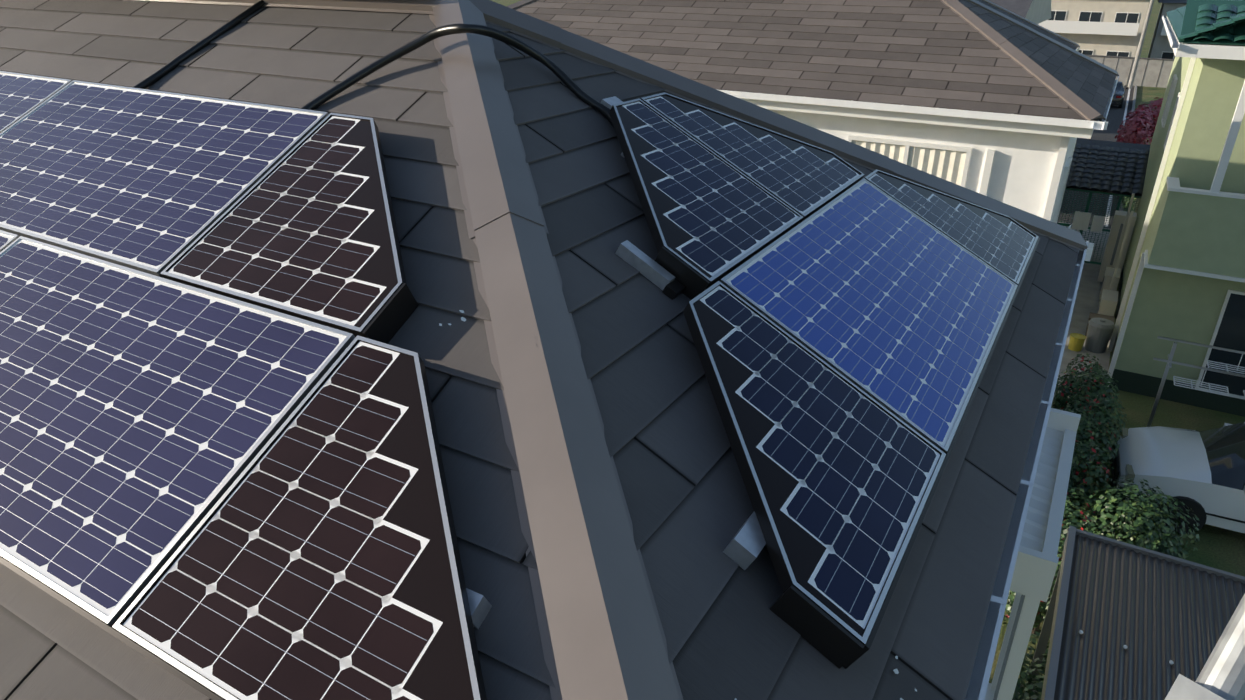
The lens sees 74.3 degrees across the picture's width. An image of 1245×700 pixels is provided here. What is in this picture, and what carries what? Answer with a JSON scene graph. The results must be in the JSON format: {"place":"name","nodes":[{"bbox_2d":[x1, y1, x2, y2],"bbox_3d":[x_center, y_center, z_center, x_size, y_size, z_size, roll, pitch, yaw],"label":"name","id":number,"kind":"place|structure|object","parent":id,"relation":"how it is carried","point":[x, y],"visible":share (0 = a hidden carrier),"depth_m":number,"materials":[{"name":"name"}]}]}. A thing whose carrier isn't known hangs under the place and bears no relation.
{"place":"outdoors","nodes":[
{"label":"outdoors","id":0,"kind":"place"},
{"bbox_2d":[491,0,1244,683],"bbox_3d":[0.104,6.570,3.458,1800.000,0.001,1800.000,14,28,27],"label":"ground","id":1,"kind":"structure","parent":0,"point":[1219,548],"depth_m":15.04,"materials":[{"name":"grey concrete"}]},
{"bbox_2d":[1001,540,1064,634],"bbox_3d":[5.076,2.833,9.937,1.062,1.461,1.132,5,25,10],"label":"hedge bush","id":2,"kind":"object","parent":1,"relation":"on","point":[1041,612],"visible":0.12,"depth_m":9.77,"materials":[{"name":"green plant"}]},
{"bbox_2d":[1019,629,1049,690],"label":"bush","id":3,"kind":"object","parent":1,"relation":"on","point":[1031,648],"visible":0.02,"depth_m":9.04,"materials":[{"name":"green plant"}]},
{"bbox_2d":[1058,504,1096,567],"bbox_3d":[5.529,2.531,10.600,0.937,1.462,1.056,14,28,27],"label":"hedge bush","id":4,"kind":"object","parent":1,"relation":"on","point":[1063,534],"visible":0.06,"depth_m":10.11,"materials":[{"name":"green plant"}]},
{"bbox_2d":[1062,479,1099,532],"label":"hedge bush","id":5,"kind":"object","parent":1,"relation":"on","point":[1087,502],"visible":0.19,"depth_m":11.04,"materials":[{"name":"green plant"}]},
{"bbox_2d":[1052,368,1119,436],"bbox_3d":[7.695,0.963,13.796,0.979,1.676,1.227,14,28,27],"label":"hedge bush","id":6,"kind":"object","parent":1,"relation":"on","point":[1082,385],"visible":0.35,"depth_m":13.53,"materials":[{"name":"green plant"}]},
{"bbox_2d":[1067,435,1114,506],"bbox_3d":[6.363,1.953,11.829,1.063,1.499,1.040,14,28,27],"label":"hedge bush","id":7,"kind":"object","parent":1,"relation":"on","point":[1077,465],"visible":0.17,"depth_m":11.47,"materials":[{"name":"green plant"}]},
{"bbox_2d":[1063,352,1118,415],"bbox_3d":[8.217,0.768,14.566,0.879,1.397,1.007,3,25,4],"label":"hedge bush","id":8,"kind":"object","parent":1,"relation":"on","point":[1095,366],"visible":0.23,"depth_m":14.41,"materials":[{"name":"green plant"}]},
{"bbox_2d":[1069,408,1119,500],"bbox_3d":[6.893,1.642,12.435,0.994,1.568,0.999,14,28,27],"label":"hedge bush","id":9,"kind":"object","parent":1,"relation":"on","point":[1083,434],"visible":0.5,"depth_m":12.16,"materials":[{"name":"green plant"}]},
{"bbox_2d":[1064,393,1126,461],"bbox_3d":[7.301,1.406,12.992,0.977,1.538,0.998,14,28,27],"label":"hedge bush","id":10,"kind":"object","parent":1,"relation":"on","point":[1089,407],"visible":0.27,"depth_m":12.67,"materials":[{"name":"green plant"}]},
{"bbox_2d":[1119,84,1136,210],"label":"street kerb","id":11,"kind":"structure","parent":1,"relation":"on","point":[1133,103],"depth_m":53.25,"materials":[{"name":"concrete"}]},
{"bbox_2d":[1122,197,1135,210],"bbox_3d":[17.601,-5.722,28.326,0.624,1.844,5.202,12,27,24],"label":"potted plant","id":12,"kind":"object","parent":1,"relation":"on","point":[1124,203],"visible":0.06,"depth_m":27.53,"materials":[{"name":"green plant"}]},
{"bbox_2d":[1064,478,1199,558],"bbox_3d":[6.730,2.421,10.949,1.621,1.396,1.465,14,28,27],"label":"round bush","id":13,"kind":"object","parent":1,"relation":"on","point":[1143,530],"visible":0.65,"depth_m":10.62,"materials":[{"name":"green plant"}]},
{"bbox_2d":[1115,97,1162,144],"bbox_3d":[19.074,-7.523,30.431,1.617,3.382,3.844,14,28,27],"label":"pink tree","id":14,"kind":"object","parent":1,"relation":"on","point":[1139,126],"visible":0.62,"depth_m":29.50,"materials":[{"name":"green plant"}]},
{"bbox_2d":[1128,0,1153,88],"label":"utility pole","id":15,"kind":"object","parent":1,"relation":"on","point":[1135,65],"visible":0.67,"depth_m":58.53,"materials":[{"name":"concrete"}]},
{"bbox_2d":[1148,0,1186,58],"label":"house","id":16,"kind":"structure","parent":1,"relation":"on","point":[1160,46],"depth_m":64.23,"materials":[{"name":"white paint"}]},
{"bbox_2d":[1110,422,1244,533],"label":"white car","id":17,"kind":"object","parent":1,"relation":"on","point":[1201,474],"visible":0.79,"depth_m":12.03,"materials":[{"name":"white paint"}]},
{"bbox_2d":[1147,336,1244,426],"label":"clothes drying rack","id":18,"kind":"object","parent":1,"relation":"on","point":[1169,361],"visible":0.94,"depth_m":13.60,"materials":[{"name":"silver metal"}]},
{"bbox_2d":[739,98,1093,222],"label":"neighbour house walls","id":19,"kind":"structure","parent":0,"point":[1023,166],"depth_m":9.94,"materials":[{"name":"white paint"}]},
{"bbox_2d":[515,0,1098,120],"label":"roof","id":20,"kind":"structure","parent":19,"relation":"on","point":[932,53],"depth_m":11.00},
{"bbox_2d":[506,0,535,9],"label":"neighbour roof hip cap","id":21,"kind":"object","parent":20,"relation":"on","point":[516,5],"visible":0.09,"depth_m":13.83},
{"bbox_2d":[941,0,1105,120],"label":"roof ridge cap","id":22,"kind":"object","parent":20,"relation":"on","point":[1071,99],"visible":0.95,"depth_m":9.75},
{"bbox_2d":[719,90,1107,129],"bbox_3d":[0.564,-3.609,11.308,10.800,0.083,0.105,14,28,27],"label":"gutter","id":23,"kind":"object","parent":19,"relation":"attached to","point":[947,112],"visible":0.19,"depth_m":9.67,"materials":[{"name":"white metal"}]},
{"bbox_2d":[977,0,1077,49],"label":"roof edge","id":24,"kind":"object","parent":19,"relation":"on","point":[1064,42],"visible":0.19,"depth_m":21.49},
{"bbox_2d":[983,0,1079,46],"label":"neighbour roof hip cap","id":25,"kind":"object","parent":24,"relation":"on","point":[1030,22],"visible":0.62,"depth_m":21.86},
{"bbox_2d":[958,0,1115,120],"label":"roof","id":26,"kind":"structure","parent":19,"relation":"on","point":[1089,83],"depth_m":11.07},
{"bbox_2d":[966,0,1118,75],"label":"neighbour roof hip cap","id":27,"kind":"object","parent":26,"relation":"on","point":[1039,34],"visible":0.62,"depth_m":12.31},
{"bbox_2d":[1092,76,1118,129],"bbox_3d":[6.476,-3.375,10.956,0.105,0.083,5.400,14,28,27],"label":"gutter","id":28,"kind":"object","parent":19,"relation":"attached to","point":[1109,101],"visible":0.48,"depth_m":10.49,"materials":[{"name":"grey metal"}]},
{"bbox_2d":[993,595,1024,699],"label":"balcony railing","id":29,"kind":"object","parent":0,"point":[1022,598],"visible":0.12,"depth_m":4.26,"materials":[{"name":"grey metal"}]},
{"bbox_2d":[988,0,1050,23],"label":"house","id":30,"kind":"structure","parent":0,"point":[1036,11],"depth_m":27.39,"materials":[{"name":"white"}]},
{"bbox_2d":[1053,222,1116,399],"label":"alley paving","id":31,"kind":"structure","parent":0,"point":[1087,298],"depth_m":20.23,"materials":[{"name":"concrete"}]},
{"bbox_2d":[1068,333,1085,351],"bbox_3d":[9.889,-0.160,17.909,0.320,0.315,0.320,14,28,27],"label":"yellow bucket","id":32,"kind":"object","parent":31,"relation":"on","point":[1076,341],"visible":1,"depth_m":17.83,"materials":[{"name":"yellow plastic"}]},
{"bbox_2d":[1057,188,1140,264],"bbox_3d":[13.091,-3.335,22.677,2.220,2.150,0.075,14,28,27],"label":"green shed fence","id":33,"kind":"object","parent":31,"relation":"on","point":[1081,221],"visible":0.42,"depth_m":22.64,"materials":[{"name":"teal"}]},
{"bbox_2d":[1084,318,1114,352],"bbox_3d":[10.321,-0.328,17.811,0.520,0.710,0.520,14,28,27],"label":"trash can","id":34,"kind":"object","parent":31,"relation":"on","point":[1099,331],"visible":1,"depth_m":17.67,"materials":[{"name":"grey plastic"}]},
{"bbox_2d":[1085,312,1114,335],"bbox_3d":[10.773,-0.531,18.573,0.500,0.450,0.400,14,28,27],"label":"wooden bench","id":35,"kind":"object","parent":31,"relation":"on","point":[1096,315],"visible":0.44,"depth_m":18.52,"materials":[{"name":"grey wood"}]},
{"bbox_2d":[1097,211,1133,315],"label":"block wall","id":36,"kind":"structure","parent":31,"relation":"on","point":[1108,302],"depth_m":18.86,"materials":[{"name":"beige concrete"}]},
{"bbox_2d":[1097,210,1136,283],"bbox_3d":[12.860,-2.614,21.408,0.480,1.900,0.550,14,28,27],"label":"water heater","id":37,"kind":"object","parent":31,"relation":"on","point":[1114,238],"visible":0.65,"depth_m":21.14,"materials":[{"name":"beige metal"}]},
{"bbox_2d":[1099,193,1134,301],"bbox_3d":[12.275,-2.499,20.309,0.324,2.600,0.850,14,28,27],"label":"ac unit","id":38,"kind":"object","parent":31,"relation":"on","point":[1107,278],"visible":0.67,"depth_m":20.38,"materials":[{"name":"beige metal"}]},
{"bbox_2d":[1038,0,1149,56],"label":"apartment building","id":39,"kind":"structure","parent":0,"point":[1104,27],"depth_m":64.12,"materials":[{"name":"white paint"}]},
{"bbox_2d":[1057,85,1134,228],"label":"street","id":40,"kind":"structure","parent":0,"point":[1115,117],"depth_m":41.04,"materials":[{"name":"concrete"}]},
{"bbox_2d":[1104,89,1130,226],"bbox_3d":[26.576,-11.699,43.683,0.120,0.001,43.000,14,28,27],"label":"street edge line","id":41,"kind":"object","parent":40,"relation":"on","point":[1124,118],"visible":0.2,"depth_m":30.58,"materials":[{"name":"white paint"}]},
{"bbox_2d":[1111,80,1128,107],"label":"car","id":42,"kind":"object","parent":40,"relation":"on","point":[1118,96],"visible":0.42,"depth_m":50.51,"materials":[{"name":"black paint"}]},
{"bbox_2d":[1066,138,1149,196],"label":"tiled roof","id":43,"kind":"structure","parent":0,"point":[1109,167],"depth_m":22.94,"materials":[{"name":"tile"}]},
{"bbox_2d":[1086,55,1173,87],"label":"street block wall","id":44,"kind":"structure","parent":0,"point":[1153,72],"depth_m":60.89,"materials":[{"name":"concrete"}]},
{"bbox_2d":[1107,16,1244,416],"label":"green house walls","id":45,"kind":"structure","parent":0,"point":[1182,276],"depth_m":14.91,"materials":[{"name":"paint"}]},
{"bbox_2d":[1162,16,1179,47],"bbox_3d":[11.998,-7.085,18.054,0.105,0.081,12.100,14,28,27],"label":"gutter","id":46,"kind":"object","parent":45,"relation":"attached to","point":[1170,37],"visible":0.78,"depth_m":15.88,"materials":[{"name":"white metal"}]},
{"bbox_2d":[1166,0,1244,44],"bbox_3d":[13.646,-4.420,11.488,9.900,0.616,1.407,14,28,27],"label":"tiled roof","id":47,"kind":"structure","parent":45,"relation":"on","point":[1199,14],"depth_m":13.51,"materials":[{"name":"teal tile"}]},
{"bbox_2d":[1165,594,1244,699],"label":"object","id":48,"kind":"object","parent":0,"point":[1221,676],"visible":1,"depth_m":0.90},
{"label":"house walls","id":49,"kind":"object","parent":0,"visible":0},
{"bbox_2d":[0,0,555,699],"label":"roof","id":50,"kind":"structure","parent":49,"relation":"on","point":[50,646],"depth_m":2.42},
{"bbox_2d":[132,0,264,88],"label":"conduit hose","id":51,"kind":"object","parent":50,"relation":"attached to","point":[157,75],"visible":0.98,"depth_m":3.69,"materials":[{"name":"black plastic"}]},
{"bbox_2d":[137,0,441,13],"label":"ridge cap","id":52,"kind":"object","parent":50,"relation":"on","point":[414,6],"visible":0.72,"depth_m":3.61,"materials":[{"name":"metal"}]},
{"bbox_2d":[300,23,613,126],"bbox_3d":[-0.658,-1.034,3.112,1.349,0.388,0.355,-1,25,-3],"label":"conduit hose","id":53,"kind":"object","parent":50,"relation":"on","point":[450,29],"visible":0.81,"depth_m":3.10,"materials":[{"name":"black plastic"}]},
{"bbox_2d":[486,22,1079,699],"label":"roof","id":54,"kind":"structure","parent":49,"relation":"on","point":[728,632],"depth_m":2.11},
{"bbox_2d":[0,96,1039,699],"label":"solar panel mounting","id":55,"kind":"object","parent":54,"relation":"on","point":[808,620],"visible":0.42,"depth_m":1.78,"materials":[{"name":"metal"}]},
{"bbox_2d":[0,230,19,251],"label":"solar panel","id":56,"kind":"object","parent":55,"relation":"on","point":[7,239],"visible":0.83,"depth_m":2.80,"materials":[{"name":"silver metal"}]},
{"bbox_2d":[0,71,71,132],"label":"solar panel","id":57,"kind":"object","parent":55,"relation":"on","point":[22,95],"visible":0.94,"depth_m":3.61,"materials":[{"name":"glass"},{"name":"silicon"},{"name":"aluminium"}]},
{"bbox_2d":[0,80,328,277],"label":"solar panel","id":58,"kind":"object","parent":55,"relation":"on","point":[155,182],"visible":0.98,"depth_m":2.92,"materials":[{"name":"glass"},{"name":"silicon"},{"name":"aluminium"}]},
{"bbox_2d":[0,236,355,625],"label":"solar panel","id":59,"kind":"object","parent":55,"relation":"on","point":[144,416],"visible":0.96,"depth_m":2.07,"materials":[{"name":"glass"},{"name":"silicon"},{"name":"aluminium"}]},
{"bbox_2d":[160,113,406,336],"bbox_3d":[-0.834,-0.424,2.482,0.832,0.409,0.735,14,28,27],"label":"solar panel","id":60,"kind":"object","parent":55,"relation":"on","point":[304,228],"visible":1,"depth_m":2.42,"materials":[{"name":"glass"},{"name":"silicon"},{"name":"aluminium"}]},
{"bbox_2d":[112,335,486,699],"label":"solar panel","id":61,"kind":"object","parent":55,"relation":"on","point":[315,555],"visible":0.98,"depth_m":1.66,"materials":[{"name":"glass"},{"name":"silicon"},{"name":"aluminium"}]},
{"bbox_2d":[609,98,802,288],"bbox_3d":[0.157,-0.588,2.863,0.735,0.409,0.832,14,28,27],"label":"solar panel","id":62,"kind":"object","parent":55,"relation":"on","point":[712,217],"visible":1,"depth_m":2.87,"materials":[{"name":"glass"},{"name":"silicon"},{"name":"aluminium"}]},
{"bbox_2d":[641,92,864,223],"bbox_3d":[0.583,-0.890,3.529,0.735,0.409,0.832,14,28,27],"label":"solar panel","id":63,"kind":"object","parent":55,"relation":"on","point":[805,180],"visible":1,"depth_m":3.40,"materials":[{"name":"glass"},{"name":"silicon"},{"name":"aluminium"}]},
{"bbox_2d":[683,281,945,644],"bbox_3d":[0.379,0.204,2.064,0.735,0.409,0.832,14,28,27],"label":"solar panel","id":64,"kind":"object","parent":55,"relation":"on","point":[838,471],"visible":1,"depth_m":2.05,"materials":[{"name":"dark blue photovoltaic cells"},{"name":"glass"},{"name":"aluminium frame"}]},
{"bbox_2d":[720,178,1017,452],"bbox_3d":[0.995,-0.233,3.026,0.735,0.409,1.580,14,28,27],"label":"solar panel","id":65,"kind":"object","parent":55,"relation":"on","point":[891,304],"visible":1,"depth_m":2.82,"materials":[{"name":"blue photovoltaic cells"},{"name":"glass"},{"name":"aluminium frame"}]},
{"bbox_2d":[864,169,1037,284],"bbox_3d":[1.610,-0.669,3.987,0.735,0.409,0.832,14,28,27],"label":"solar panel","id":66,"kind":"object","parent":55,"relation":"on","point":[1003,244],"visible":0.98,"depth_m":3.86,"materials":[{"name":"dark photovoltaic cells"},{"name":"glass"},{"name":"aluminium frame"}]},
{"bbox_2d":[429,0,682,699],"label":"hip cap","id":67,"kind":"object","parent":54,"relation":"on","point":[602,635],"visible":0.88,"depth_m":1.83,"materials":[{"name":"metal"}]},
{"bbox_2d":[439,310,916,699],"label":"white slate specks","id":68,"kind":"object","parent":54,"relation":"on","point":[464,320],"visible":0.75,"depth_m":1.77,"materials":[{"name":"white"}]},
{"bbox_2d":[965,241,1088,699],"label":"gutter","id":69,"kind":"object","parent":49,"relation":"on","point":[981,671],"visible":0.44,"depth_m":2.43,"materials":[{"name":"grey metal"}]},
{"bbox_2d":[985,408,1080,699],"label":"white balcony roof","id":70,"kind":"structure","parent":49,"relation":"attached to","point":[1036,564],"depth_m":3.31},
{"bbox_2d":[1077,242,1093,260],"bbox_3d":[-1.499,-1.646,7.005,9.800,0.083,0.105,14,28,27],"label":"gutter","id":71,"kind":"object","parent":49,"relation":"on","point":[1088,252],"visible":0.04,"depth_m":4.76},
{"bbox_3d":[-2.176,-1.845,5.620,9.600,1.443,2.752,14,28,27],"label":"roof face","id":72,"kind":"object","parent":49,"relation":"on","visible":0},
{"bbox_2d":[469,0,1087,250],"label":"hip cap","id":73,"kind":"object","parent":72,"relation":"on","point":[543,32],"visible":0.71,"depth_m":3.88,"materials":[{"name":"metal"}]},
{"label":"carport floor","id":74,"kind":"structure","parent":0,"visible":0},
{"bbox_2d":[990,653,1047,699],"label":"bush","id":75,"kind":"object","parent":74,"relation":"on","point":[1020,690],"visible":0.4,"depth_m":8.01,"materials":[{"name":"green plant"}]},
{"bbox_2d":[1024,526,1244,699],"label":"carport frame","id":76,"kind":"object","parent":74,"relation":"on","point":[1053,623],"visible":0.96,"depth_m":7.52,"materials":[{"name":"grey metal"}]},
{"bbox_2d":[1054,535,1244,699],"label":"corrugated roof","id":77,"kind":"structure","parent":76,"relation":"on","point":[1155,615],"depth_m":6.92,"materials":[{"name":"grey metal"}]},
{"bbox_2d":[1079,630,1173,663],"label":"carport hook bolts","id":78,"kind":"object","parent":77,"relation":"on","point":[1125,647],"visible":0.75,"depth_m":6.64,"materials":[{"name":"silver metal"}]}
]}

